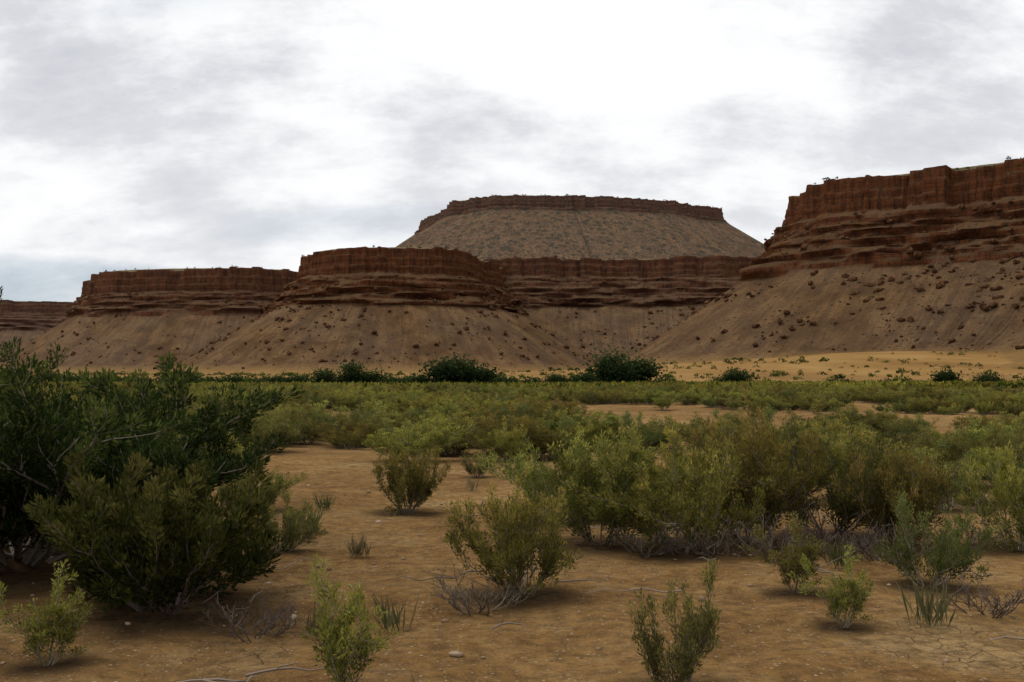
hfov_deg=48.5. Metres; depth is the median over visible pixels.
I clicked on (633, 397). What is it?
shrub
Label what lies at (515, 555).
shrub
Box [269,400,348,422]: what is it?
shrub
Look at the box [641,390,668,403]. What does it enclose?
shrub
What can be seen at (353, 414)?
shrub
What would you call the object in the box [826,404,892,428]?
shrub
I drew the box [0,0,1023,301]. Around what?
sky
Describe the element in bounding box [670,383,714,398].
shrub
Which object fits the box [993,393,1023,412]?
shrub
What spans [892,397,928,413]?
shrub
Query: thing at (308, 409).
shrub
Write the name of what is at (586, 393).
shrub
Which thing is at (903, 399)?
shrub
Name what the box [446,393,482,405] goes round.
shrub
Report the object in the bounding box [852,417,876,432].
shrub
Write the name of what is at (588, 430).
shrub
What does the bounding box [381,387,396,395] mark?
shrub
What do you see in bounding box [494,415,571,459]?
shrub
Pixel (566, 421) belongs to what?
shrub
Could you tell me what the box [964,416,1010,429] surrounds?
shrub
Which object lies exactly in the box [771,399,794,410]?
shrub
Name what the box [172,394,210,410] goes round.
shrub
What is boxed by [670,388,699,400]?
shrub
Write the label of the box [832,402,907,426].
shrub
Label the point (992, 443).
shrub
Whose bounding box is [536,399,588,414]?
shrub
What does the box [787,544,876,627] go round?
shrub
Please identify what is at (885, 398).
shrub
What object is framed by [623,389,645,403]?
shrub
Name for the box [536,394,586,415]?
shrub
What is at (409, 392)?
shrub
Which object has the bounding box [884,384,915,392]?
shrub
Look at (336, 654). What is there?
shrub
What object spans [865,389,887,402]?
shrub
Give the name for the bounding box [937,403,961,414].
shrub
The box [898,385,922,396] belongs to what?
shrub
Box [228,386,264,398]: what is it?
shrub
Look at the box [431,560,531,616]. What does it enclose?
dry brush
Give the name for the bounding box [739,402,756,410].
shrub
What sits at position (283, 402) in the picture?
shrub
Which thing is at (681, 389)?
shrub
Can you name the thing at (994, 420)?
shrub
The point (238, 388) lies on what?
shrub
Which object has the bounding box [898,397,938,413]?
shrub
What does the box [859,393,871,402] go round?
shrub
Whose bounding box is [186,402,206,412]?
shrub
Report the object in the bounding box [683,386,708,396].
shrub
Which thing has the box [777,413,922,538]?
shrub
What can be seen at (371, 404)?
shrub
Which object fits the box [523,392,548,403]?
shrub
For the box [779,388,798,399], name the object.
shrub
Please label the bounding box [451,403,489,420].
shrub
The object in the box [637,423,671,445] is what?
shrub
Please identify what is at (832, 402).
shrub
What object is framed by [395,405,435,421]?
shrub
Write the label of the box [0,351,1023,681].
ground
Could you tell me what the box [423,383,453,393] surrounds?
shrub
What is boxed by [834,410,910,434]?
shrub
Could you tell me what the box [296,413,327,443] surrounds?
shrub
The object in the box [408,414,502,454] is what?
shrub
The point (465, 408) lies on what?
shrub
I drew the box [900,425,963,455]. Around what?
shrub
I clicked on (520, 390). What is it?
shrub
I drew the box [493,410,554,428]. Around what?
shrub
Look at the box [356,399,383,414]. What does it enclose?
shrub
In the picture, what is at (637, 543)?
dry brush
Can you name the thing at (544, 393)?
shrub
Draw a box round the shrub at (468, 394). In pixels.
[454,391,479,396]
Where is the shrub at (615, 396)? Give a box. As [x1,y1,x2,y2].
[596,390,623,404]
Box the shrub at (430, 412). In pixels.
[410,407,464,427]
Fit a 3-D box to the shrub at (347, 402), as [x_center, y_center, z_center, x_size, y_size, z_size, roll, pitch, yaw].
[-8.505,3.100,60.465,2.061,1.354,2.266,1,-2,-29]
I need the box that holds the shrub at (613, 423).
[570,410,651,449]
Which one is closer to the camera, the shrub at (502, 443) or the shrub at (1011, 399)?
the shrub at (502, 443)
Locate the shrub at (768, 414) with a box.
[685,403,783,433]
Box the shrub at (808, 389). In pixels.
[783,382,819,394]
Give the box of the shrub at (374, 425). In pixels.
[316,408,393,445]
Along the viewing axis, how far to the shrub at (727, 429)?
22.11 m
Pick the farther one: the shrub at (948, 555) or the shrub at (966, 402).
the shrub at (966, 402)
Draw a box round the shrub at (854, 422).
[777,412,901,448]
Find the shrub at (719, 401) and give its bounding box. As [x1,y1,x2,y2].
[715,394,736,408]
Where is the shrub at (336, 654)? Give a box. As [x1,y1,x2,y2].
[300,554,400,681]
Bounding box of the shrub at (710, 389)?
[702,383,730,392]
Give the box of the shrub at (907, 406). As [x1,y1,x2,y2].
[906,404,919,413]
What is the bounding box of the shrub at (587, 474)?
[535,429,703,546]
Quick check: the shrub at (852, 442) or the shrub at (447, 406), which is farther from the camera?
the shrub at (447, 406)
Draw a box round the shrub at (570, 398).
[567,395,580,401]
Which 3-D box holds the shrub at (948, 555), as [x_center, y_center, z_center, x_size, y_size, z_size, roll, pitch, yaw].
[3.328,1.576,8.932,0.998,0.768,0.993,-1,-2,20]
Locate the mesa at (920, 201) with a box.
[592,158,1023,367]
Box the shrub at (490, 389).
[480,382,515,393]
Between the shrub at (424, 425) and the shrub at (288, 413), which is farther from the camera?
the shrub at (288, 413)
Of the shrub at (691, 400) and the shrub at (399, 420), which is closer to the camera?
the shrub at (399, 420)
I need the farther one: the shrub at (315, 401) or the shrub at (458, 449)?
the shrub at (315, 401)
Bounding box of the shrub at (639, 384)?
[623,383,641,391]
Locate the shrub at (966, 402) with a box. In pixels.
[931,393,974,412]
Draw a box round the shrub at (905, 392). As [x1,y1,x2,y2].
[880,386,915,399]
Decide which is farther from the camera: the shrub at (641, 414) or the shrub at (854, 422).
the shrub at (641, 414)
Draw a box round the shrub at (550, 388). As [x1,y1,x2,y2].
[534,384,568,392]
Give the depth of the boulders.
1109.03 m
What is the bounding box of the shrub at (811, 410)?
[777,403,839,428]
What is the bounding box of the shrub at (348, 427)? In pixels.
[312,415,378,447]
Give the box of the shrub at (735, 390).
[714,386,742,394]
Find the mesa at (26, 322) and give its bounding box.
[0,300,72,357]
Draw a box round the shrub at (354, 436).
[311,425,371,448]
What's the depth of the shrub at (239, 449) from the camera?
18.80 m
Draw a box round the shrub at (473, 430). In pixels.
[451,418,485,445]
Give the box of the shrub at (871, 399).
[859,389,882,402]
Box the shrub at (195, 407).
[183,399,208,411]
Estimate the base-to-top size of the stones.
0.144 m
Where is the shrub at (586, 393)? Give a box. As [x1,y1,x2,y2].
[575,389,599,398]
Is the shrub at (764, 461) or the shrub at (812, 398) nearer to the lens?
the shrub at (764, 461)
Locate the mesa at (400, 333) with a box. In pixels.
[142,246,598,374]
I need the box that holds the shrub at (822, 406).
[812,400,825,410]
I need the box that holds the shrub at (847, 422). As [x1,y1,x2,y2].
[808,417,885,437]
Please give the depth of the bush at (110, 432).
9.46 m
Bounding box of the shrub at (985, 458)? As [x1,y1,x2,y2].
[959,445,1023,487]
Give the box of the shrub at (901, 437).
[861,432,950,466]
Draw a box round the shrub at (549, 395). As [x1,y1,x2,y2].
[536,389,560,400]
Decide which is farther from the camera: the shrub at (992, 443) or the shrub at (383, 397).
the shrub at (383, 397)
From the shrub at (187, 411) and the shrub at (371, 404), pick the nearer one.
the shrub at (187, 411)
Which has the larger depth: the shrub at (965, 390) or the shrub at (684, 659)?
the shrub at (965, 390)
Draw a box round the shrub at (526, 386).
[504,385,534,393]
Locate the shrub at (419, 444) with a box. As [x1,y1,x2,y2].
[361,414,475,461]
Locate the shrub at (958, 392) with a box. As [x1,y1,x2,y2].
[945,387,991,398]
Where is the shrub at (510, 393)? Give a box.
[496,391,523,401]
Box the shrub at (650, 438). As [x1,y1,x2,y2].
[610,409,687,449]
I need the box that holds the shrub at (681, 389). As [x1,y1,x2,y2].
[673,386,699,393]
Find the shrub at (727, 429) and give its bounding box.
[680,423,756,465]
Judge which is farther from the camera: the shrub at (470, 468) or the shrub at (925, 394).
the shrub at (925, 394)
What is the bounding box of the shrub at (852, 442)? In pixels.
[795,425,880,456]
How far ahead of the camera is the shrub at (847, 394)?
75.40 m
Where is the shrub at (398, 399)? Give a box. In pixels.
[383,395,422,403]
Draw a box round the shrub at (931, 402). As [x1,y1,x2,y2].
[926,399,950,413]
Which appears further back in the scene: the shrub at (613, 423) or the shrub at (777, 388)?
the shrub at (777, 388)
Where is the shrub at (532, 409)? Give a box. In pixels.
[468,399,548,426]
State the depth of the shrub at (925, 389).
77.55 m
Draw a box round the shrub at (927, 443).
[915,430,981,476]
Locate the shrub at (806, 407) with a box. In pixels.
[796,396,828,410]
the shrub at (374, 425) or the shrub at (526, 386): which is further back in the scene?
the shrub at (526, 386)
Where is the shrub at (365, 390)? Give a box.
[345,384,375,393]
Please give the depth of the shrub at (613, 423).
27.16 m
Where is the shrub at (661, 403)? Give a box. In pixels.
[650,392,685,409]
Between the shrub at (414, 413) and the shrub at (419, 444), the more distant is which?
the shrub at (414, 413)
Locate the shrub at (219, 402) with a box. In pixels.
[217,397,260,414]
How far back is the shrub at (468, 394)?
78.39 m
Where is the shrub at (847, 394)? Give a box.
[836,392,854,403]
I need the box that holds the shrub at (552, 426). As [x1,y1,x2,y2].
[539,414,576,431]
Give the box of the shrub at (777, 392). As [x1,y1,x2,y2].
[768,386,802,399]
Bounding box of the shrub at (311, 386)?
[288,384,322,393]
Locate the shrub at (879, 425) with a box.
[876,415,939,435]
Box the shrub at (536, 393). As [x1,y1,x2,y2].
[528,388,548,398]
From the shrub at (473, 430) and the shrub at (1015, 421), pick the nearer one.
the shrub at (1015, 421)
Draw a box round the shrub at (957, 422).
[949,413,1018,436]
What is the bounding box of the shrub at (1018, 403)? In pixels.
[997,400,1023,412]
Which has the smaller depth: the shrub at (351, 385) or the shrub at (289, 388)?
the shrub at (289, 388)
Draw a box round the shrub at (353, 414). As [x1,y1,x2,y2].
[303,408,363,439]
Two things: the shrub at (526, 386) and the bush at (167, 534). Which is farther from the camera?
the shrub at (526, 386)
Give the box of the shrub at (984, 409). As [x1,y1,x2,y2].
[975,400,994,415]
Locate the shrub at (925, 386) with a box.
[910,380,936,391]
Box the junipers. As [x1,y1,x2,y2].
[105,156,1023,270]
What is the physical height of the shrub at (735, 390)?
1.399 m
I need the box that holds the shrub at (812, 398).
[795,391,821,403]
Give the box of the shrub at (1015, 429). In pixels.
[994,419,1023,446]
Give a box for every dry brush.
[195,586,310,641]
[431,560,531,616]
[602,519,700,558]
[654,508,777,557]
[717,513,834,564]
[778,505,896,555]
[827,519,933,561]
[919,511,1012,549]
[938,567,1023,619]
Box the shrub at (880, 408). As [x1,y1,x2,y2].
[872,402,888,411]
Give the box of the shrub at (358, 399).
[351,394,381,408]
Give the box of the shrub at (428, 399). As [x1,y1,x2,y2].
[414,392,435,404]
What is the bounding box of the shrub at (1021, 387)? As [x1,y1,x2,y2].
[987,384,1023,394]
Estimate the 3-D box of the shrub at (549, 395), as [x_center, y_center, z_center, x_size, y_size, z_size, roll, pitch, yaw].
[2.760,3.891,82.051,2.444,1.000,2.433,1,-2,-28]
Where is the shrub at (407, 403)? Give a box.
[397,397,420,416]
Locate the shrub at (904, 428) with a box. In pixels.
[871,415,937,449]
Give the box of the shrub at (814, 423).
[774,418,837,432]
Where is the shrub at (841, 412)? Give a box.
[811,411,880,442]
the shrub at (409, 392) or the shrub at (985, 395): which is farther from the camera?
the shrub at (409, 392)
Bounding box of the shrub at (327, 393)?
[319,392,337,403]
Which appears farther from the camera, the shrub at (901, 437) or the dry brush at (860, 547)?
the shrub at (901, 437)
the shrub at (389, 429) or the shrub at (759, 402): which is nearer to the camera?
the shrub at (389, 429)
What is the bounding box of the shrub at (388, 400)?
[364,395,395,406]
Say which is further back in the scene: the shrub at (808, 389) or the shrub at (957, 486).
the shrub at (808, 389)
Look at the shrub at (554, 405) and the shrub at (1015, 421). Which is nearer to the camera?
the shrub at (1015, 421)
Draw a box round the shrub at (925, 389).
[913,385,950,398]
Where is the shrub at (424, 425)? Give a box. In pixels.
[397,418,452,451]
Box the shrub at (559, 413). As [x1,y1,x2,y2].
[531,402,567,427]
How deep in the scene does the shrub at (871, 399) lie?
81.20 m
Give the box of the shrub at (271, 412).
[224,404,305,440]
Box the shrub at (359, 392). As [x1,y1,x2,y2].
[325,390,363,409]
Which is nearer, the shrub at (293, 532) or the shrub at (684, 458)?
the shrub at (293, 532)
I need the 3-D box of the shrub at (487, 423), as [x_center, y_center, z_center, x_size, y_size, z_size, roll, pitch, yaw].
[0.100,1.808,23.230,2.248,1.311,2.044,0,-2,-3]
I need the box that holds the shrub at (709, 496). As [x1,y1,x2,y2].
[563,414,771,554]
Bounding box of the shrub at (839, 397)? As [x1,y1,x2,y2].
[816,390,854,405]
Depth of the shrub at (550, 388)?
87.20 m
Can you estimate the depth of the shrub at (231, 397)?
49.73 m
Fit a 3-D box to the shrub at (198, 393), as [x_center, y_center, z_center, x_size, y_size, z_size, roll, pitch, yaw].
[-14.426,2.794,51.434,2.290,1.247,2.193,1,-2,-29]
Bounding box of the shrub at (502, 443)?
[474,415,529,461]
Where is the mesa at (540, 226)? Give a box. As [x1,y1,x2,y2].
[396,194,764,258]
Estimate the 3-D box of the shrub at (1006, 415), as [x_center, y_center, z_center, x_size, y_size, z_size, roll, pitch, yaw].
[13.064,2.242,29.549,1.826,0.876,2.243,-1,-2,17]
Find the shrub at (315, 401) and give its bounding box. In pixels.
[283,391,332,408]
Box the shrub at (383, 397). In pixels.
[369,394,394,400]
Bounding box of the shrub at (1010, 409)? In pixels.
[993,401,1023,416]
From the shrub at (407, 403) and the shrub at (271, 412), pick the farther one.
the shrub at (407, 403)
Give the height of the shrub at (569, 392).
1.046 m
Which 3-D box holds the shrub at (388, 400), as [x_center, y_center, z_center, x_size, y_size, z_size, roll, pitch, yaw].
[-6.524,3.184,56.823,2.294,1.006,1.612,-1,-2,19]
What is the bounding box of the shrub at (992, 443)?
[938,417,1023,479]
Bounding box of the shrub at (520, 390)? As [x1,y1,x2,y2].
[502,387,531,395]
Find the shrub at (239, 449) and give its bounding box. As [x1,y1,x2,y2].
[173,432,253,471]
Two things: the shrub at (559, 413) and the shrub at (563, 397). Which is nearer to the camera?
the shrub at (559, 413)
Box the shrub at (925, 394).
[917,390,945,399]
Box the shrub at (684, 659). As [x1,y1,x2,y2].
[624,557,721,681]
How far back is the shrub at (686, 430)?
23.86 m
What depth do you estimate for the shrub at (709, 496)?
10.48 m
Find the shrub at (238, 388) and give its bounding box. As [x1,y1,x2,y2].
[230,384,246,391]
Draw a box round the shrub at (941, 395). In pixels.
[928,388,954,400]
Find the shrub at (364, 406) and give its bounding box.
[361,396,373,416]
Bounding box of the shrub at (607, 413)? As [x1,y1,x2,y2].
[572,411,612,445]
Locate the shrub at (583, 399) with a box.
[578,391,607,404]
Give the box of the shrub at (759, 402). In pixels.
[749,390,779,409]
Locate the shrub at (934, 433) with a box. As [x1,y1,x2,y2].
[915,428,967,437]
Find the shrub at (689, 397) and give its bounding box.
[674,391,701,403]
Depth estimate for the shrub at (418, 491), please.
14.00 m
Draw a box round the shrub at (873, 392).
[860,388,881,401]
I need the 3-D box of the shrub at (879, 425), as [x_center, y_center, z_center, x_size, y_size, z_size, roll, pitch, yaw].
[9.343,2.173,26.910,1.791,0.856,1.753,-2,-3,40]
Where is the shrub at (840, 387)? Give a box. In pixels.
[825,384,857,393]
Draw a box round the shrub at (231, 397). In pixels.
[208,390,247,404]
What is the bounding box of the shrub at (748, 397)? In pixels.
[731,394,750,406]
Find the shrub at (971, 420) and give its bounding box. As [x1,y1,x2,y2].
[950,416,1002,437]
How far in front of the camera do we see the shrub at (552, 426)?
29.46 m
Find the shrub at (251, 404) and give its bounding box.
[234,397,277,411]
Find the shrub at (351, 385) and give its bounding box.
[342,383,374,393]
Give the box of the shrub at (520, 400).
[508,397,531,415]
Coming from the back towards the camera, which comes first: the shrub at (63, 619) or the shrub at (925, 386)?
the shrub at (925, 386)
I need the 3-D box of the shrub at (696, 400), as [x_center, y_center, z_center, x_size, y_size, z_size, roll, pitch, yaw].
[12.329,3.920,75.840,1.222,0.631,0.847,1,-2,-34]
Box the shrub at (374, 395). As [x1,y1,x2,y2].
[363,390,386,401]
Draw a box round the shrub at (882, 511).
[830,446,952,549]
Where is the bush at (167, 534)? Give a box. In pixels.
[22,449,293,615]
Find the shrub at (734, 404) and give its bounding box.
[721,396,742,409]
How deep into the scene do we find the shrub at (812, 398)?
68.45 m
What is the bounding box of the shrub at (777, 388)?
[765,385,792,395]
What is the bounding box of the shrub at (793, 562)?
[738,511,828,593]
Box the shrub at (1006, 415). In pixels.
[992,411,1023,425]
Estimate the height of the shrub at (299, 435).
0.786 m
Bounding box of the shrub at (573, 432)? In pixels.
[529,415,597,440]
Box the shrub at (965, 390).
[943,387,976,398]
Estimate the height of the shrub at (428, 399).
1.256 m
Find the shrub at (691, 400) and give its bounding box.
[679,395,694,403]
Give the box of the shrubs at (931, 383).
[1,351,1023,388]
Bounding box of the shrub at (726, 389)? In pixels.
[724,385,758,393]
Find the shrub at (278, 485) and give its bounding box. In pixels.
[210,464,307,508]
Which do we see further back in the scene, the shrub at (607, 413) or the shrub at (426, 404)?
the shrub at (426, 404)
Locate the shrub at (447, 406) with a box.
[419,398,461,419]
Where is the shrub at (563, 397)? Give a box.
[550,391,569,401]
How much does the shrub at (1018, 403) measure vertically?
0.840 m
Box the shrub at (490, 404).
[473,392,513,414]
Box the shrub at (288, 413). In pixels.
[257,401,326,444]
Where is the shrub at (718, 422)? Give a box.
[696,416,762,435]
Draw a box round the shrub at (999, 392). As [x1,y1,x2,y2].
[987,391,1011,395]
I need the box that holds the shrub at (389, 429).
[379,417,427,445]
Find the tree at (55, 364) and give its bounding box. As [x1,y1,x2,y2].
[0,287,69,410]
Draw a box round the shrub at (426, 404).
[407,396,460,414]
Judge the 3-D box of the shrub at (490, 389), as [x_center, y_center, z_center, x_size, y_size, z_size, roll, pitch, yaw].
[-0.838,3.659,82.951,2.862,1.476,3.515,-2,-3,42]
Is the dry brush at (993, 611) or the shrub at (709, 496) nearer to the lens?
the dry brush at (993, 611)
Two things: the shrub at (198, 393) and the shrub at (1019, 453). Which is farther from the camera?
the shrub at (198, 393)
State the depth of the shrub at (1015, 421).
24.84 m
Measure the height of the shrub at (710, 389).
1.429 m
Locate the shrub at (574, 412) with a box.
[539,405,591,427]
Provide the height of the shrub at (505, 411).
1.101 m
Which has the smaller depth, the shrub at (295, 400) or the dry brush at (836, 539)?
the dry brush at (836, 539)
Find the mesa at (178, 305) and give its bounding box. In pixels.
[0,266,297,374]
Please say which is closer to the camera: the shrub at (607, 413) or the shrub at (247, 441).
the shrub at (247, 441)
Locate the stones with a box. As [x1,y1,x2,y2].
[0,481,1023,670]
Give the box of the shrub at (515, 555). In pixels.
[443,453,584,604]
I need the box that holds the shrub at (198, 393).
[191,389,211,403]
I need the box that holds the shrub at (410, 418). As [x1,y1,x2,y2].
[394,413,417,423]
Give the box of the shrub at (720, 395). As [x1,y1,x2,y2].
[707,391,727,405]
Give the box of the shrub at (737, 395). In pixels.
[718,389,743,400]
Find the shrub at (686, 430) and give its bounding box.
[648,408,776,450]
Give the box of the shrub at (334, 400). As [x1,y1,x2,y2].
[326,398,347,409]
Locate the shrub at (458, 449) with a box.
[429,420,476,456]
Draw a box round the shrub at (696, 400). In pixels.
[693,395,702,403]
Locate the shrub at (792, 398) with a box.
[789,396,813,410]
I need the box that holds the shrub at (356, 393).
[331,383,375,401]
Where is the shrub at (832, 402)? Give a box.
[808,398,843,411]
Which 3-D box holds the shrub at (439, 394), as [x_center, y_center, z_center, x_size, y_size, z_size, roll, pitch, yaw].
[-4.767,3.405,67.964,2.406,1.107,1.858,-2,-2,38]
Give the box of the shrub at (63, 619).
[0,559,95,666]
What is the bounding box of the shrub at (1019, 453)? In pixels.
[1001,443,1023,477]
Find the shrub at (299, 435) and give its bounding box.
[259,416,308,446]
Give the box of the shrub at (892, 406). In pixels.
[885,403,910,412]
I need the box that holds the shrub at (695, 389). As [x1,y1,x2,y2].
[676,384,705,395]
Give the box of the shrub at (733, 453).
[720,432,750,468]
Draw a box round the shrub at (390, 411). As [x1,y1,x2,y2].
[332,400,404,423]
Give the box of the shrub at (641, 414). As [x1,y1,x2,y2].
[619,410,662,442]
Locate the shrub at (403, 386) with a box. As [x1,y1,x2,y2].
[391,383,419,390]
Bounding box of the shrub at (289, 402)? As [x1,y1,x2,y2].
[263,390,302,407]
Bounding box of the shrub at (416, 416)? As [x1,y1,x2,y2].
[405,406,446,419]
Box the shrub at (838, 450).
[819,422,967,490]
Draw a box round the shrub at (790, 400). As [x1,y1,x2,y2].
[781,396,799,409]
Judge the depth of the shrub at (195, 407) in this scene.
46.16 m
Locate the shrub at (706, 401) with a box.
[697,392,727,407]
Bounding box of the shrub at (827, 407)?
[816,398,844,411]
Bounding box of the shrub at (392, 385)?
[376,384,403,394]
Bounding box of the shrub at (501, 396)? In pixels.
[499,393,524,403]
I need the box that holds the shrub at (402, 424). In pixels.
[396,422,434,447]
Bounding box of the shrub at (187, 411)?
[159,399,196,414]
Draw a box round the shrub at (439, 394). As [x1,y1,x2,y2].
[422,389,451,399]
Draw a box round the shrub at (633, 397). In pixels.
[621,390,646,403]
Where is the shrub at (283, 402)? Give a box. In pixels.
[251,393,295,406]
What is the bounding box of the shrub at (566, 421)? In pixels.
[478,413,594,460]
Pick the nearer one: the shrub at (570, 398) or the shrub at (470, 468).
the shrub at (470, 468)
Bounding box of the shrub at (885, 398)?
[871,389,902,403]
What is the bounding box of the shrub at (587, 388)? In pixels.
[577,385,594,390]
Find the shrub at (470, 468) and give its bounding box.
[460,447,494,477]
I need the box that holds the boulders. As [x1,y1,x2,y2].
[0,200,1023,369]
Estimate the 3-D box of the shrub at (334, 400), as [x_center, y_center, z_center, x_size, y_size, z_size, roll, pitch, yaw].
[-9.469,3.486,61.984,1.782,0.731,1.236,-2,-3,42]
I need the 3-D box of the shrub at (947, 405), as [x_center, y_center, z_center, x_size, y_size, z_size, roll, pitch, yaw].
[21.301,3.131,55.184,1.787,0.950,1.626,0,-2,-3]
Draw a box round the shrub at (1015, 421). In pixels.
[1002,411,1023,434]
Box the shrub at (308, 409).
[259,398,328,425]
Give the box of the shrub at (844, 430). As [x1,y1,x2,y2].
[766,416,946,468]
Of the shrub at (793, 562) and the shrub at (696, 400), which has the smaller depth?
the shrub at (793, 562)
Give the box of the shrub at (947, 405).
[932,396,968,414]
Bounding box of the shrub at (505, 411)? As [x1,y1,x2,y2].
[469,401,539,423]
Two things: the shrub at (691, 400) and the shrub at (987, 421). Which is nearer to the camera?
the shrub at (987, 421)
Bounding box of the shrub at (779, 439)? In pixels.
[722,420,851,496]
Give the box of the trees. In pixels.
[4,343,1017,383]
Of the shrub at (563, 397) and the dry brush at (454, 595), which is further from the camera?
the shrub at (563, 397)
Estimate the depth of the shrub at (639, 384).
90.00 m
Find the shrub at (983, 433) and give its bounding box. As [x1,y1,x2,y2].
[913,421,1022,475]
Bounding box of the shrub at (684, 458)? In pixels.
[589,421,728,516]
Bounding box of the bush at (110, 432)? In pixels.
[0,336,306,566]
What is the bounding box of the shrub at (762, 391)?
[737,387,770,401]
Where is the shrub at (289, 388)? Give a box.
[265,384,293,390]
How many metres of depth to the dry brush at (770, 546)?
10.11 m
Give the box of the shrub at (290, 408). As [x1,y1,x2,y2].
[265,404,320,414]
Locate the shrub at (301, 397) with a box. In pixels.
[284,386,312,402]
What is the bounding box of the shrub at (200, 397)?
[191,391,250,409]
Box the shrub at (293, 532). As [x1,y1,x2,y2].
[258,488,328,550]
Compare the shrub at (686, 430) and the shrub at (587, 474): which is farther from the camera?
the shrub at (686, 430)
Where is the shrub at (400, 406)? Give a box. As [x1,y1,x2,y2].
[383,397,416,413]
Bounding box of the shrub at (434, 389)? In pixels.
[419,383,450,392]
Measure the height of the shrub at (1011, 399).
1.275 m
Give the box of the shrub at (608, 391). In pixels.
[601,389,622,402]
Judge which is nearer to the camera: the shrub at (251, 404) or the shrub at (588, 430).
the shrub at (588, 430)
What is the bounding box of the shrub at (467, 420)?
[428,408,500,433]
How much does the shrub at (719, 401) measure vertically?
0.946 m
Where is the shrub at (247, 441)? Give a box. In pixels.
[212,421,272,452]
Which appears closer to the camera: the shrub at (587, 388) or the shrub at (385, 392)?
the shrub at (385, 392)
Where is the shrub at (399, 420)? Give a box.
[373,412,418,431]
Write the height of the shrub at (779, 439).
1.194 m
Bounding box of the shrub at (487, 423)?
[463,398,570,460]
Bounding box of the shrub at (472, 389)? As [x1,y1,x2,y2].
[458,384,491,395]
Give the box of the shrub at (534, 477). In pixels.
[475,428,618,521]
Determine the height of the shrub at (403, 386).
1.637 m
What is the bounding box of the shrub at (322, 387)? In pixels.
[311,383,331,390]
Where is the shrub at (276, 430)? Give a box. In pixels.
[191,403,302,452]
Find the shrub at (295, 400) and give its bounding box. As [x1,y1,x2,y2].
[281,385,305,404]
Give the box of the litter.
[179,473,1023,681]
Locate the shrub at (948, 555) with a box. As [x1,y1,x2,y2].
[871,491,1002,588]
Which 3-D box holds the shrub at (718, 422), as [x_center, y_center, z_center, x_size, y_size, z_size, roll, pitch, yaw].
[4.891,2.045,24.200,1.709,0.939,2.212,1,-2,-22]
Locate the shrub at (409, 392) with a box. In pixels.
[393,389,420,394]
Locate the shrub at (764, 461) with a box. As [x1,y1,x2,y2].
[676,378,837,545]
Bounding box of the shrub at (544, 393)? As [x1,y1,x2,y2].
[527,392,549,402]
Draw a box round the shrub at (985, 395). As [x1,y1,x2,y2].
[959,388,999,410]
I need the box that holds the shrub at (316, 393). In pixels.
[292,388,331,407]
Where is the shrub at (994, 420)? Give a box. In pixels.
[966,416,1023,432]
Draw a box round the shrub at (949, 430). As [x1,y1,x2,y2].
[928,426,958,439]
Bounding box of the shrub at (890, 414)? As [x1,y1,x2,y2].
[883,407,939,428]
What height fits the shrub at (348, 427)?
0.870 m
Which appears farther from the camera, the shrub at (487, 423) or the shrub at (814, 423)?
the shrub at (814, 423)
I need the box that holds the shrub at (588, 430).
[560,415,620,451]
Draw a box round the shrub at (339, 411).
[331,407,374,425]
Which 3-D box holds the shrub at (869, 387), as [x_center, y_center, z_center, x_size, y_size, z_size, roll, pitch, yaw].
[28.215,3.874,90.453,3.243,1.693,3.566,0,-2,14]
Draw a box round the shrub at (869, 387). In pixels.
[848,379,884,393]
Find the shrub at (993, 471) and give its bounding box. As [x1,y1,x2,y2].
[952,449,1023,506]
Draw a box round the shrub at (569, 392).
[549,388,577,401]
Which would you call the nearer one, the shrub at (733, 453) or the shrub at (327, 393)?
the shrub at (733, 453)
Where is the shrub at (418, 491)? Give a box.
[371,443,450,516]
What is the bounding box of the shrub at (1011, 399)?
[973,392,1023,413]
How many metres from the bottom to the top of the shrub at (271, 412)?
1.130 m
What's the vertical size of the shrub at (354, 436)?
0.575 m
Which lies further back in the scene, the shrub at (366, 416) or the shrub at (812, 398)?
the shrub at (812, 398)
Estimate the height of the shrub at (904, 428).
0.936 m
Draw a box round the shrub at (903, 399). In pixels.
[890,393,917,403]
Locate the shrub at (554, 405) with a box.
[536,403,557,412]
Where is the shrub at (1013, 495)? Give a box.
[954,440,1023,552]
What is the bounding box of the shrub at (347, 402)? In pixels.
[331,387,367,410]
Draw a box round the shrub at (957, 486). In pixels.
[908,448,974,510]
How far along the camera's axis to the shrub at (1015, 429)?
22.37 m
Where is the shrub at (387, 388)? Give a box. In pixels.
[379,384,403,390]
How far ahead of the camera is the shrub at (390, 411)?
35.97 m
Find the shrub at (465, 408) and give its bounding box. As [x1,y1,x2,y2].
[441,397,492,416]
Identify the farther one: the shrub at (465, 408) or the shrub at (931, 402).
the shrub at (931, 402)
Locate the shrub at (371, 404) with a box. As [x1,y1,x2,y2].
[365,397,397,414]
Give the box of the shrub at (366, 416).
[322,407,378,428]

